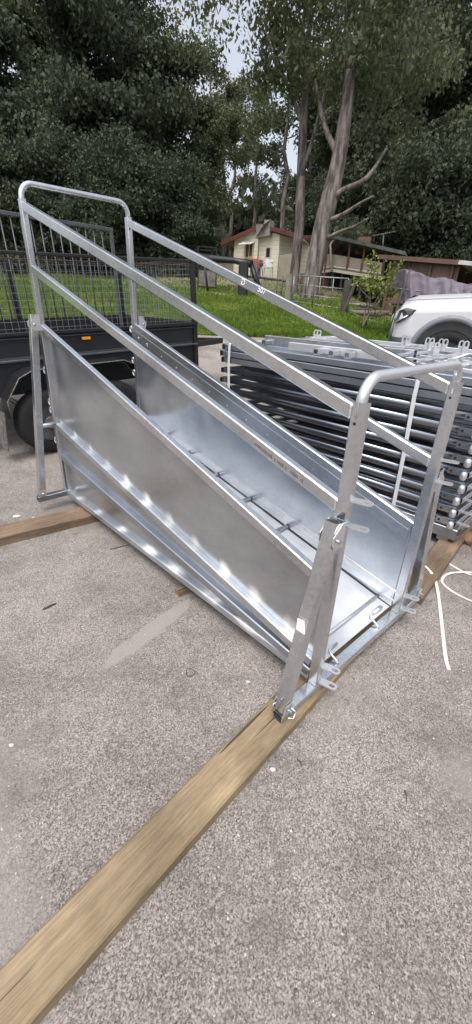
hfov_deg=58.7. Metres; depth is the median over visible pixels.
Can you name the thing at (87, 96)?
dense tree
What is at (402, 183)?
shrub
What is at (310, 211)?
shrub
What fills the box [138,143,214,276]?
dense tree
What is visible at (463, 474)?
yard panel
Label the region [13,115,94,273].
shrub
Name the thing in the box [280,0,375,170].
eucalyptus tree
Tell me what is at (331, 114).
dense tree
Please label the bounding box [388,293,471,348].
parked ute
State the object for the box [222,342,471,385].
box section gate
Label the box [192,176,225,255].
shrub
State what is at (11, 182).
shrub
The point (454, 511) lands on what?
yard panel
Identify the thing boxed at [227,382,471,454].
yard panel
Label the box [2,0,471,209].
sky
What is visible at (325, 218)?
eucalyptus tree
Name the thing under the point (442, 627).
packing strap
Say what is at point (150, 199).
shrub
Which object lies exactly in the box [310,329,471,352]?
slide gate frame
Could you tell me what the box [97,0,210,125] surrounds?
eucalyptus tree
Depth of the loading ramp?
2.29 m
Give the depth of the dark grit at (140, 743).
1.55 m
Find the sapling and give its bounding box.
[351,250,404,326]
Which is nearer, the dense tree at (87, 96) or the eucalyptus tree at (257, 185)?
the dense tree at (87, 96)
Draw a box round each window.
[245,243,253,257]
[265,247,270,258]
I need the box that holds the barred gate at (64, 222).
[0,210,122,332]
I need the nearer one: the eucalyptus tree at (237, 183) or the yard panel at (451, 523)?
the yard panel at (451, 523)
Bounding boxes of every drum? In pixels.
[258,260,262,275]
[388,310,397,336]
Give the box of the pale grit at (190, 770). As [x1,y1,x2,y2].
[16,570,471,1013]
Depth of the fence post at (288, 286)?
16.10 m
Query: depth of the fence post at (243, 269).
17.59 m
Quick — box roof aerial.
[370,230,397,245]
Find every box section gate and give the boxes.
[220,350,471,395]
[221,356,471,405]
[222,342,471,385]
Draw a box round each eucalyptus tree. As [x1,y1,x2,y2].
[0,0,81,139]
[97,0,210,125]
[167,0,455,292]
[184,0,471,297]
[184,35,243,201]
[190,60,263,255]
[216,81,261,256]
[226,81,294,226]
[249,15,328,229]
[276,104,325,214]
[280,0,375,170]
[387,0,471,102]
[396,5,471,125]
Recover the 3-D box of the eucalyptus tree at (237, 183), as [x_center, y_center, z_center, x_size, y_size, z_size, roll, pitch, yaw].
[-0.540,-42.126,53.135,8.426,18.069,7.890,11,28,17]
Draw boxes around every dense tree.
[0,1,44,156]
[12,0,179,258]
[108,0,234,266]
[306,0,468,216]
[331,0,471,238]
[436,15,471,132]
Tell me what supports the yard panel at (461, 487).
on the yard panel at (457, 499)
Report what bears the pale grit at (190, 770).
on the driveway
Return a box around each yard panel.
[220,375,471,439]
[221,365,471,420]
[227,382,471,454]
[239,391,471,467]
[247,399,471,480]
[263,405,471,493]
[265,409,471,505]
[277,417,471,517]
[285,421,471,529]
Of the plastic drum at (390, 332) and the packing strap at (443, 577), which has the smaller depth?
the packing strap at (443, 577)
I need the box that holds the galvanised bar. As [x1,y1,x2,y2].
[405,347,471,356]
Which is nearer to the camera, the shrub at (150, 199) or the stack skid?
the stack skid
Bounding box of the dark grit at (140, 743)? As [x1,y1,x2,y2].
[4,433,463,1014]
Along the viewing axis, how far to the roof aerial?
20.46 m
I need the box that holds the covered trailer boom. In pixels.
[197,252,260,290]
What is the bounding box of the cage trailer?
[0,250,222,451]
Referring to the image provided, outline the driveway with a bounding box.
[0,335,471,1023]
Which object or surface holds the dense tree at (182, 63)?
on the lawn at (272, 283)
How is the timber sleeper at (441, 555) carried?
on the driveway
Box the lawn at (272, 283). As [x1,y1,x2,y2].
[1,253,390,336]
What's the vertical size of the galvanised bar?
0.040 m
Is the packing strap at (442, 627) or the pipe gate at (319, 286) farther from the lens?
the pipe gate at (319, 286)
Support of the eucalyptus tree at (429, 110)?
on the lawn at (272, 283)
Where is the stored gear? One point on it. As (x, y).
(394, 308)
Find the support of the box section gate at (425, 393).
on the yard panel at (435, 406)
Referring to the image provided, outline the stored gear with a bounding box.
[388,303,402,325]
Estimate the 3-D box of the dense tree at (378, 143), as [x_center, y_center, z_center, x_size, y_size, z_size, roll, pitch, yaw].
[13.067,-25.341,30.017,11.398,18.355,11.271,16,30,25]
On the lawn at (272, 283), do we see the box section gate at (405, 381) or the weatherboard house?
the weatherboard house
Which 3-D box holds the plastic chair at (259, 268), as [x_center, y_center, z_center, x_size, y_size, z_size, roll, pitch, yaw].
[1.212,-14.741,25.643,0.625,1.302,0.679,-3,27,-10]
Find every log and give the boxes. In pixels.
[349,302,371,306]
[350,310,382,315]
[360,310,389,314]
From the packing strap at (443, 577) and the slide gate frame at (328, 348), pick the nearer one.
the packing strap at (443, 577)
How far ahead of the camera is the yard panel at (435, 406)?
3.35 m
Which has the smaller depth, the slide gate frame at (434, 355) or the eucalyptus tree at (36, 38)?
the slide gate frame at (434, 355)
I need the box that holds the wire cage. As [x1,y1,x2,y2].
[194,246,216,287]
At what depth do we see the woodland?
55.74 m
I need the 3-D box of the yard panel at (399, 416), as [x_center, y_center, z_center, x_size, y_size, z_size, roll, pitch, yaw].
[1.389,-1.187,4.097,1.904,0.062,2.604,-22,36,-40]
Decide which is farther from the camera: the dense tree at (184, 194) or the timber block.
the dense tree at (184, 194)
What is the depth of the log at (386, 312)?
17.03 m
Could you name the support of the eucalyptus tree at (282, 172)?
on the lawn at (272, 283)
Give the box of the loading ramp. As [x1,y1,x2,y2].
[18,180,463,723]
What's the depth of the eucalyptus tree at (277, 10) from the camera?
16.31 m
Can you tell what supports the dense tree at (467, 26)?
on the lawn at (272, 283)
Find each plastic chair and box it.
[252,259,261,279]
[260,259,272,281]
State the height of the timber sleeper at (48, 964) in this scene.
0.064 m
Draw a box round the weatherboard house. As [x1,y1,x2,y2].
[221,220,406,304]
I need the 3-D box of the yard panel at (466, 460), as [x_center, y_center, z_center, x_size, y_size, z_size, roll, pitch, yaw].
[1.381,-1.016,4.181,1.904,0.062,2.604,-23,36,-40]
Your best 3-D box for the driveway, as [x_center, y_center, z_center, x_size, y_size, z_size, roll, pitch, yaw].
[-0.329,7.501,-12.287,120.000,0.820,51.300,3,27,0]
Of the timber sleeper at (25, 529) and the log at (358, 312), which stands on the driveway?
the timber sleeper at (25, 529)
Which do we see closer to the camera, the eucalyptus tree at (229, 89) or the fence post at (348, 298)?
the fence post at (348, 298)
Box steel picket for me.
[386,269,410,337]
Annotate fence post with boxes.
[238,262,248,295]
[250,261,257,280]
[285,274,291,299]
[340,280,351,313]
[342,284,355,313]
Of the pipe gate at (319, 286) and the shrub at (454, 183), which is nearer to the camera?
the pipe gate at (319, 286)
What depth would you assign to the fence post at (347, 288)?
14.92 m
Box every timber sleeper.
[0,506,99,545]
[0,608,390,1023]
[406,523,471,604]
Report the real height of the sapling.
2.042 m
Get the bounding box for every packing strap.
[228,341,257,387]
[392,353,471,504]
[425,566,450,669]
[441,571,471,601]
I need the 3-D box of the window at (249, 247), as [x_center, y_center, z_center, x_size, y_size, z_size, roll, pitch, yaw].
[0.871,-17.348,27.819,0.050,0.855,0.821,-18,33,-34]
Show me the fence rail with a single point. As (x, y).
(268, 278)
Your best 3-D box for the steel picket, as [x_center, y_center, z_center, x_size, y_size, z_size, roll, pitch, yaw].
[4.843,-6.187,12.568,0.654,1.960,0.040,-19,34,-36]
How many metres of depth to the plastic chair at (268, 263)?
25.21 m
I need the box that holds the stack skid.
[288,429,471,540]
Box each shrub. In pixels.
[0,121,76,274]
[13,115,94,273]
[54,128,146,275]
[97,117,197,276]
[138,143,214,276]
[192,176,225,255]
[293,157,368,235]
[340,122,451,301]
[376,109,471,271]
[445,138,471,272]
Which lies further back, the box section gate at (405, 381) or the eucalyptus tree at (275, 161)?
the eucalyptus tree at (275, 161)
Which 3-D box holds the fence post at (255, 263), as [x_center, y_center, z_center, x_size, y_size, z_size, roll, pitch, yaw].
[0.899,-11.984,21.383,0.400,1.343,0.360,3,27,0]
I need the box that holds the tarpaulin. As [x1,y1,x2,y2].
[385,269,471,303]
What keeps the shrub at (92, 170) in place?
on the lawn at (272, 283)
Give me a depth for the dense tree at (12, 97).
25.37 m
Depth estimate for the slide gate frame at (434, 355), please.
3.49 m
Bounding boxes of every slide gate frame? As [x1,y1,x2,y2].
[262,335,417,359]
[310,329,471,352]
[398,335,471,373]
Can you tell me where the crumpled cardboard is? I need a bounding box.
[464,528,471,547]
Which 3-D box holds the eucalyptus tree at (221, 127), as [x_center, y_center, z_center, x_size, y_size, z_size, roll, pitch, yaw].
[-2.635,-30.252,36.593,6.912,15.575,7.323,12,28,18]
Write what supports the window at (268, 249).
in the weatherboard house
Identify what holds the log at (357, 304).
on the lawn at (272, 283)
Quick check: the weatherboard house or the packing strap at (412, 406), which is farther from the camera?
the weatherboard house
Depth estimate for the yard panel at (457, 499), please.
3.34 m
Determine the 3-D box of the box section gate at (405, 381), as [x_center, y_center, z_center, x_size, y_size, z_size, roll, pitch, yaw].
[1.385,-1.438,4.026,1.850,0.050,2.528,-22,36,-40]
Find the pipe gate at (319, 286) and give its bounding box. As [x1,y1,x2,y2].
[292,275,348,308]
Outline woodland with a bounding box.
[3,67,327,256]
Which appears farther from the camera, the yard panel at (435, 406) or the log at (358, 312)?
the log at (358, 312)
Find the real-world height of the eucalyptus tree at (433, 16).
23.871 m
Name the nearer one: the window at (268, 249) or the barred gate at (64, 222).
the barred gate at (64, 222)
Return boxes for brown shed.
[378,254,471,312]
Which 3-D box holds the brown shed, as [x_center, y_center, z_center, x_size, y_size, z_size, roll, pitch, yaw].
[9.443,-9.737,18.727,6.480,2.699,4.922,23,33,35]
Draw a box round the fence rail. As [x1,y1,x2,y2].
[248,275,285,281]
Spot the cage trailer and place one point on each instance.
(106, 355)
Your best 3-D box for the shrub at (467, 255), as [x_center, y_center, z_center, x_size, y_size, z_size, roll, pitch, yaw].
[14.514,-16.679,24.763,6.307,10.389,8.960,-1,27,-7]
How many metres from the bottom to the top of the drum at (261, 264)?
1.400 m
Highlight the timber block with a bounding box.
[175,585,192,596]
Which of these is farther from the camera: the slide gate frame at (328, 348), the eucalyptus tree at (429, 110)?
the eucalyptus tree at (429, 110)
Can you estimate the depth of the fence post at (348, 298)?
14.87 m

